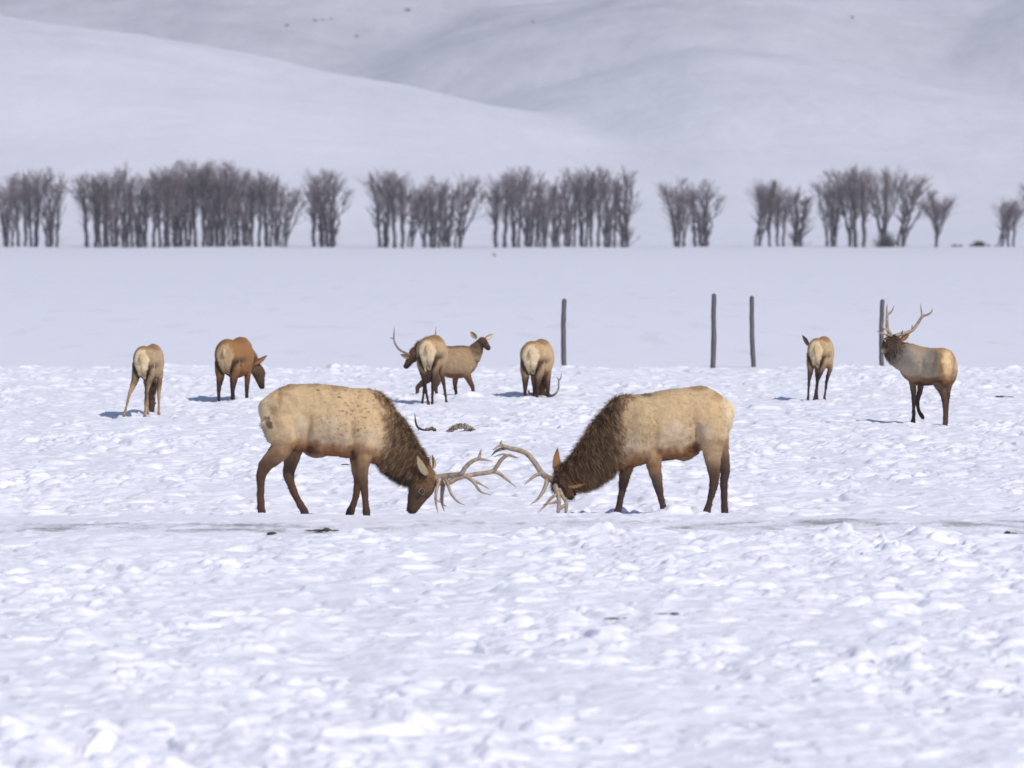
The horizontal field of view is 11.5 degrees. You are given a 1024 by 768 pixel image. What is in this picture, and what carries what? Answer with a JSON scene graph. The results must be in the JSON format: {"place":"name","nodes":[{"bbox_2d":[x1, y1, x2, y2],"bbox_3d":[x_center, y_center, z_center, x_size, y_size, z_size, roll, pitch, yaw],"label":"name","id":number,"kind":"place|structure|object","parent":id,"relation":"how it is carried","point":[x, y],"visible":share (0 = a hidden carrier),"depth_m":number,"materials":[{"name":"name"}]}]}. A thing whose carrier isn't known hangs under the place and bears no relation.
{"place":"outdoors","nodes":[
{"label":"outdoors","id":0,"kind":"place"},
{"bbox_2d":[0,245,1023,767],"bbox_3d":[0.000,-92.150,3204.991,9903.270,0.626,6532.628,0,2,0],"label":"snow ground","id":1,"kind":"structure","parent":0,"point":[838,583],"depth_m":52.08,"materials":[{"name":"white snow"}]},
{"bbox_2d":[0,177,28,246],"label":"cottonwood tree","id":2,"kind":"object","parent":1,"relation":"on","point":[7,219],"visible":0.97,"depth_m":1189.07,"materials":[{"name":"grey plant"}]},
{"bbox_2d":[0,171,40,246],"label":"cottonwood tree","id":3,"kind":"object","parent":1,"relation":"on","point":[18,243],"visible":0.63,"depth_m":1200.86,"materials":[{"name":"grey plant"}]},
{"bbox_2d":[14,168,52,246],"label":"cottonwood tree","id":4,"kind":"object","parent":1,"relation":"on","point":[36,212],"visible":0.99,"depth_m":1162.78,"materials":[{"name":"grey plant"}]},
{"bbox_2d":[30,167,70,246],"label":"cottonwood tree","id":5,"kind":"object","parent":1,"relation":"on","point":[49,225],"visible":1,"depth_m":1157.43,"materials":[{"name":"grey plant"}]},
{"bbox_2d":[60,171,121,246],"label":"cottonwood tree","id":6,"kind":"object","parent":1,"relation":"on","point":[83,201],"visible":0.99,"depth_m":1165.36,"materials":[{"name":"grey plant"}]},
{"bbox_2d":[80,168,120,247],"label":"cottonwood tree","id":7,"kind":"object","parent":1,"relation":"on","point":[106,207],"visible":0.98,"depth_m":1163.73,"materials":[{"name":"grey plant"}]},
{"bbox_2d":[100,169,132,246],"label":"cottonwood tree","id":8,"kind":"object","parent":1,"relation":"on","point":[114,231],"visible":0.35,"depth_m":1201.92,"materials":[{"name":"grey plant"}]},
{"bbox_2d":[111,161,139,247],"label":"cottonwood tree","id":9,"kind":"object","parent":1,"relation":"on","point":[126,229],"visible":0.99,"depth_m":1166.05,"materials":[{"name":"grey plant"}]},
{"bbox_2d":[121,178,157,246],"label":"cottonwood tree","id":10,"kind":"object","parent":1,"relation":"on","point":[138,229],"visible":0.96,"depth_m":1172.38,"materials":[{"name":"grey plant"}]},
{"bbox_2d":[122,344,163,416],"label":"elk","id":11,"kind":"object","parent":1,"relation":"on","point":[148,365],"visible":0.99,"depth_m":84.20},
{"bbox_2d":[134,170,175,246],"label":"cottonwood tree","id":12,"kind":"object","parent":1,"relation":"on","point":[153,243],"visible":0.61,"depth_m":1174.39,"materials":[{"name":"grey plant"}]},
{"bbox_2d":[134,162,187,247],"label":"cottonwood tree","id":13,"kind":"object","parent":1,"relation":"on","point":[159,190],"visible":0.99,"depth_m":1160.21,"materials":[{"name":"grey plant"}]},
{"bbox_2d":[158,160,195,246],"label":"cottonwood tree","id":14,"kind":"object","parent":1,"relation":"on","point":[176,226],"visible":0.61,"depth_m":1181.74,"materials":[{"name":"grey plant"}]},
{"bbox_2d":[163,158,210,246],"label":"cottonwood tree","id":15,"kind":"object","parent":1,"relation":"on","point":[188,243],"visible":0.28,"depth_m":1205.97,"materials":[{"name":"grey plant"}]},
{"bbox_2d":[172,158,224,246],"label":"cottonwood tree","id":16,"kind":"object","parent":1,"relation":"on","point":[202,193],"visible":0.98,"depth_m":1176.12,"materials":[{"name":"grey plant"}]},
{"bbox_2d":[193,162,228,246],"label":"cottonwood tree","id":17,"kind":"object","parent":1,"relation":"on","point":[209,226],"visible":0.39,"depth_m":1188.96,"materials":[{"name":"grey plant"}]},
{"bbox_2d":[187,156,245,246],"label":"cottonwood tree","id":18,"kind":"object","parent":1,"relation":"on","point":[226,193],"visible":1,"depth_m":1174.12,"materials":[{"name":"grey plant"}]},
{"bbox_2d":[212,161,256,246],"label":"cottonwood tree","id":19,"kind":"object","parent":1,"relation":"on","point":[234,224],"visible":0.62,"depth_m":1187.58,"materials":[{"name":"grey plant"}]},
{"bbox_2d":[214,337,266,401],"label":"elk","id":20,"kind":"object","parent":1,"relation":"on","point":[236,358],"visible":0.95,"depth_m":92.22},
{"bbox_2d":[233,174,264,245],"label":"cottonwood tree","id":21,"kind":"object","parent":1,"relation":"on","point":[245,226],"visible":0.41,"depth_m":1205.93,"materials":[{"name":"grey plant"}]},
{"bbox_2d":[235,169,277,246],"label":"cottonwood tree","id":22,"kind":"object","parent":1,"relation":"on","point":[252,197],"visible":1,"depth_m":1174.77,"materials":[{"name":"grey plant"}]},
{"bbox_2d":[253,172,286,246],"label":"cottonwood tree","id":23,"kind":"object","parent":1,"relation":"on","point":[264,213],"visible":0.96,"depth_m":1172.85,"materials":[{"name":"grey plant"}]},
{"bbox_2d":[270,174,286,245],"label":"cottonwood tree","id":24,"kind":"object","parent":1,"relation":"on","point":[277,231],"visible":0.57,"depth_m":1208.66,"materials":[{"name":"grey plant"}]},
{"bbox_2d":[272,186,309,246],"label":"cottonwood tree","id":25,"kind":"object","parent":1,"relation":"on","point":[287,233],"visible":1,"depth_m":1158.84,"materials":[{"name":"grey plant"}]},
{"bbox_2d":[291,169,346,246],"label":"cottonwood tree","id":26,"kind":"object","parent":1,"relation":"on","point":[311,214],"visible":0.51,"depth_m":1190.79,"materials":[{"name":"grey plant"}]},
{"bbox_2d":[305,527,338,531],"bbox_3d":[-1.935,1.485,51.653,0.353,0.046,0.145,0,2,0],"label":"dung streak","id":27,"kind":"object","parent":1,"relation":"on","point":[326,529],"visible":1,"depth_m":51.61,"materials":[{"name":"grey soil"}]},
{"bbox_2d":[305,169,354,246],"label":"cottonwood tree","id":28,"kind":"object","parent":1,"relation":"on","point":[328,225],"visible":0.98,"depth_m":1173.85,"materials":[{"name":"grey plant"}]},
{"bbox_2d":[356,167,409,246],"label":"cottonwood tree","id":29,"kind":"object","parent":1,"relation":"on","point":[378,211],"visible":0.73,"depth_m":1189.58,"materials":[{"name":"grey plant"}]},
{"bbox_2d":[256,383,517,515],"bbox_3d":[-1.383,0.793,56.046,2.908,1.603,0.650,0,2,0],"label":"elk","id":30,"kind":"object","parent":1,"relation":"on","point":[363,429],"visible":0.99,"depth_m":55.88},
{"bbox_2d":[373,171,421,247],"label":"cottonwood tree","id":31,"kind":"object","parent":1,"relation":"on","point":[393,195],"visible":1,"depth_m":1160.21,"materials":[{"name":"grey plant"}]},
{"bbox_2d":[401,182,432,246],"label":"cottonwood tree","id":32,"kind":"object","parent":1,"relation":"on","point":[410,231],"visible":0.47,"depth_m":1208.17,"materials":[{"name":"grey plant"}]},
{"bbox_2d":[391,329,447,404],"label":"elk","id":33,"kind":"object","parent":1,"relation":"on","point":[428,354],"visible":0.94,"depth_m":89.44},
{"bbox_2d":[409,193,437,247],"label":"cottonwood tree","id":34,"kind":"object","parent":1,"relation":"on","point":[421,218],"visible":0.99,"depth_m":1181.78,"materials":[{"name":"grey plant"}]},
{"bbox_2d":[415,416,435,430],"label":"antlered skull","id":35,"kind":"object","parent":1,"relation":"on","point":[427,428],"visible":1,"depth_m":77.24},
{"bbox_2d":[416,175,448,247],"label":"cottonwood tree","id":36,"kind":"object","parent":1,"relation":"on","point":[432,230],"visible":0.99,"depth_m":1176.33,"materials":[{"name":"grey plant"}]},
{"bbox_2d":[433,177,461,246],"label":"cottonwood tree","id":37,"kind":"object","parent":1,"relation":"on","point":[445,238],"visible":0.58,"depth_m":1201.70,"materials":[{"name":"grey plant"}]},
{"bbox_2d":[415,331,492,394],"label":"elk","id":38,"kind":"object","parent":1,"relation":"on","point":[462,361],"visible":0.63,"depth_m":94.58},
{"bbox_2d":[446,423,475,431],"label":"animal spine","id":39,"kind":"object","parent":1,"relation":"on","point":[456,426],"visible":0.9,"depth_m":77.22},
{"bbox_2d":[442,172,492,247],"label":"cottonwood tree","id":40,"kind":"object","parent":1,"relation":"on","point":[470,195],"visible":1,"depth_m":1160.33,"materials":[{"name":"grey plant"}]},
{"bbox_2d":[474,174,527,247],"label":"cottonwood tree","id":41,"kind":"object","parent":1,"relation":"on","point":[499,199],"visible":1,"depth_m":1158.96,"materials":[{"name":"grey plant"}]},
{"bbox_2d":[499,163,539,246],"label":"cottonwood tree","id":42,"kind":"object","parent":1,"relation":"on","point":[513,223],"visible":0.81,"depth_m":1170.71,"materials":[{"name":"grey plant"}]},
{"bbox_2d":[514,165,549,246],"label":"cottonwood tree","id":43,"kind":"object","parent":1,"relation":"on","point":[529,223],"visible":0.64,"depth_m":1190.33,"materials":[{"name":"grey plant"}]},
{"bbox_2d":[520,339,561,396],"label":"elk","id":44,"kind":"object","parent":1,"relation":"on","point":[537,357],"visible":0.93,"depth_m":93.76},
{"bbox_2d":[526,184,559,246],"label":"cottonwood tree","id":45,"kind":"object","parent":1,"relation":"on","point":[542,219],"visible":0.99,"depth_m":1173.77,"materials":[{"name":"grey plant"}]},
{"bbox_2d":[540,176,571,246],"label":"cottonwood tree","id":46,"kind":"object","parent":1,"relation":"on","point":[554,238],"visible":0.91,"depth_m":1175.04,"materials":[{"name":"grey plant"}]},
{"bbox_2d":[561,298,566,365],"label":"fence post","id":47,"kind":"object","parent":1,"relation":"on","point":[563,334],"visible":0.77,"depth_m":121.47,"materials":[{"name":"grey wood"}]},
{"bbox_2d":[551,167,586,246],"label":"cottonwood tree","id":48,"kind":"object","parent":1,"relation":"on","point":[576,193],"visible":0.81,"depth_m":1204.60,"materials":[{"name":"grey plant"}]},
{"bbox_2d":[567,165,600,246],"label":"cottonwood tree","id":49,"kind":"object","parent":1,"relation":"on","point":[581,224],"visible":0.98,"depth_m":1206.58,"materials":[{"name":"grey plant"}]},
{"bbox_2d":[572,165,615,246],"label":"cottonwood tree","id":50,"kind":"object","parent":1,"relation":"on","point":[590,208],"visible":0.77,"depth_m":1205.82,"materials":[{"name":"grey plant"}]},
{"bbox_2d":[589,169,626,246],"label":"cottonwood tree","id":51,"kind":"object","parent":1,"relation":"on","point":[607,228],"visible":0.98,"depth_m":1165.67,"materials":[{"name":"grey plant"}]},
{"bbox_2d":[491,385,734,512],"bbox_3d":[1.125,0.800,56.276,2.721,1.576,0.688,0,2,0],"label":"elk","id":52,"kind":"object","parent":1,"relation":"on","point":[624,435],"visible":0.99,"depth_m":56.08},
{"bbox_2d":[609,163,642,246],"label":"cottonwood tree","id":53,"kind":"object","parent":1,"relation":"on","point":[624,235],"visible":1,"depth_m":1172.37,"materials":[{"name":"grey plant"}]},
{"bbox_2d":[654,612,679,614],"bbox_3d":[1.209,1.791,39.535,0.202,0.018,0.114,1,2,22],"label":"mud clod","id":54,"kind":"object","parent":1,"relation":"on","point":[674,613],"visible":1,"depth_m":39.51,"materials":[{"name":"grey soil"}]},
{"bbox_2d":[652,176,704,246],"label":"cottonwood tree","id":55,"kind":"object","parent":1,"relation":"on","point":[679,209],"visible":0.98,"depth_m":1166.79,"materials":[{"name":"grey plant"}]},
{"bbox_2d":[681,179,727,246],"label":"cottonwood tree","id":56,"kind":"object","parent":1,"relation":"on","point":[703,230],"visible":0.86,"depth_m":1189.40,"materials":[{"name":"grey plant"}]},
{"bbox_2d":[710,293,716,367],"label":"fence post","id":57,"kind":"object","parent":1,"relation":"on","point":[713,335],"visible":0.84,"depth_m":117.57,"materials":[{"name":"grey wood"}]},
{"bbox_2d":[749,296,755,366],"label":"fence post","id":58,"kind":"object","parent":1,"relation":"on","point":[752,340],"visible":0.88,"depth_m":122.47,"materials":[{"name":"grey wood"}]},
{"bbox_2d":[742,178,786,245],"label":"cottonwood tree","id":59,"kind":"object","parent":1,"relation":"on","point":[759,232],"visible":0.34,"depth_m":1203.94,"materials":[{"name":"grey plant"}]},
{"bbox_2d":[749,177,790,246],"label":"cottonwood tree","id":60,"kind":"object","parent":1,"relation":"on","point":[769,203],"visible":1,"depth_m":1185.43,"materials":[{"name":"grey plant"}]},
{"bbox_2d":[763,192,799,246],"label":"cottonwood tree","id":61,"kind":"object","parent":1,"relation":"on","point":[783,218],"visible":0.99,"depth_m":1188.01,"materials":[{"name":"grey plant"}]},
{"bbox_2d":[779,185,816,245],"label":"cottonwood tree","id":62,"kind":"object","parent":1,"relation":"on","point":[798,236],"visible":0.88,"depth_m":1206.33,"materials":[{"name":"grey plant"}]},
{"bbox_2d":[802,335,833,399],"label":"elk","id":63,"kind":"object","parent":1,"relation":"on","point":[820,355],"visible":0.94,"depth_m":91.85},
{"bbox_2d":[809,169,849,246],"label":"cottonwood tree","id":64,"kind":"object","parent":1,"relation":"on","point":[832,212],"visible":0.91,"depth_m":1206.62,"materials":[{"name":"grey plant"}]},
{"bbox_2d":[827,164,875,246],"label":"cottonwood tree","id":65,"kind":"object","parent":1,"relation":"on","point":[848,228],"visible":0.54,"depth_m":1206.24,"materials":[{"name":"grey plant"}]},
{"bbox_2d":[832,165,886,246],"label":"cottonwood tree","id":66,"kind":"object","parent":1,"relation":"on","point":[861,190],"visible":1,"depth_m":1177.95,"materials":[{"name":"grey plant"}]},
{"bbox_2d":[879,299,884,365],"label":"fence post","id":67,"kind":"object","parent":1,"relation":"on","point":[881,337],"visible":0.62,"depth_m":120.97,"materials":[{"name":"grey wood"}]},
{"bbox_2d":[867,229,902,246],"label":"bush","id":68,"kind":"object","parent":1,"relation":"on","point":[885,242],"visible":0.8,"depth_m":1183.88,"materials":[{"name":"grey plant"}]},
{"bbox_2d":[861,163,913,244],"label":"cottonwood tree","id":69,"kind":"object","parent":1,"relation":"on","point":[885,203],"visible":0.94,"depth_m":1186.38,"materials":[{"name":"grey plant"}]},
{"bbox_2d":[883,172,942,246],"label":"cottonwood tree","id":70,"kind":"object","parent":1,"relation":"on","point":[917,186],"visible":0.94,"depth_m":1188.84,"materials":[{"name":"grey plant"}]},
{"bbox_2d":[876,303,957,425],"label":"elk","id":71,"kind":"object","parent":1,"relation":"on","point":[919,367],"visible":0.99,"depth_m":80.32},
{"bbox_2d":[908,192,960,246],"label":"cottonwood tree","id":72,"kind":"object","parent":1,"relation":"on","point":[935,213],"visible":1,"depth_m":1162.75,"materials":[{"name":"grey plant"}]},
{"bbox_2d":[971,239,987,246],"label":"bush","id":73,"kind":"object","parent":1,"relation":"on","point":[977,244],"visible":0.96,"depth_m":1183.95,"materials":[{"name":"grey plant"}]},
{"bbox_2d":[989,196,1023,246],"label":"cottonwood tree","id":74,"kind":"object","parent":1,"relation":"on","point":[1009,214],"visible":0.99,"depth_m":1179.51,"materials":[{"name":"grey plant"}]},
{"bbox_2d":[994,202,1023,246],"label":"cottonwood tree","id":75,"kind":"object","parent":1,"relation":"on","point":[1008,235],"visible":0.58,"depth_m":1194.23,"materials":[{"name":"grey plant"}]},
{"bbox_2d":[1016,181,1023,213],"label":"cottonwood tree","id":76,"kind":"object","parent":1,"relation":"on","point":[1022,187],"visible":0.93,"depth_m":1195.71,"materials":[{"name":"grey plant"}]},
{"bbox_2d":[0,0,1023,245],"bbox_3d":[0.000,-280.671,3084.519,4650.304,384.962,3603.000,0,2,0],"label":"hills","id":77,"kind":"structure","parent":0,"point":[734,98],"depth_m":2002.38,"materials":[{"name":"white snow"}]}
]}

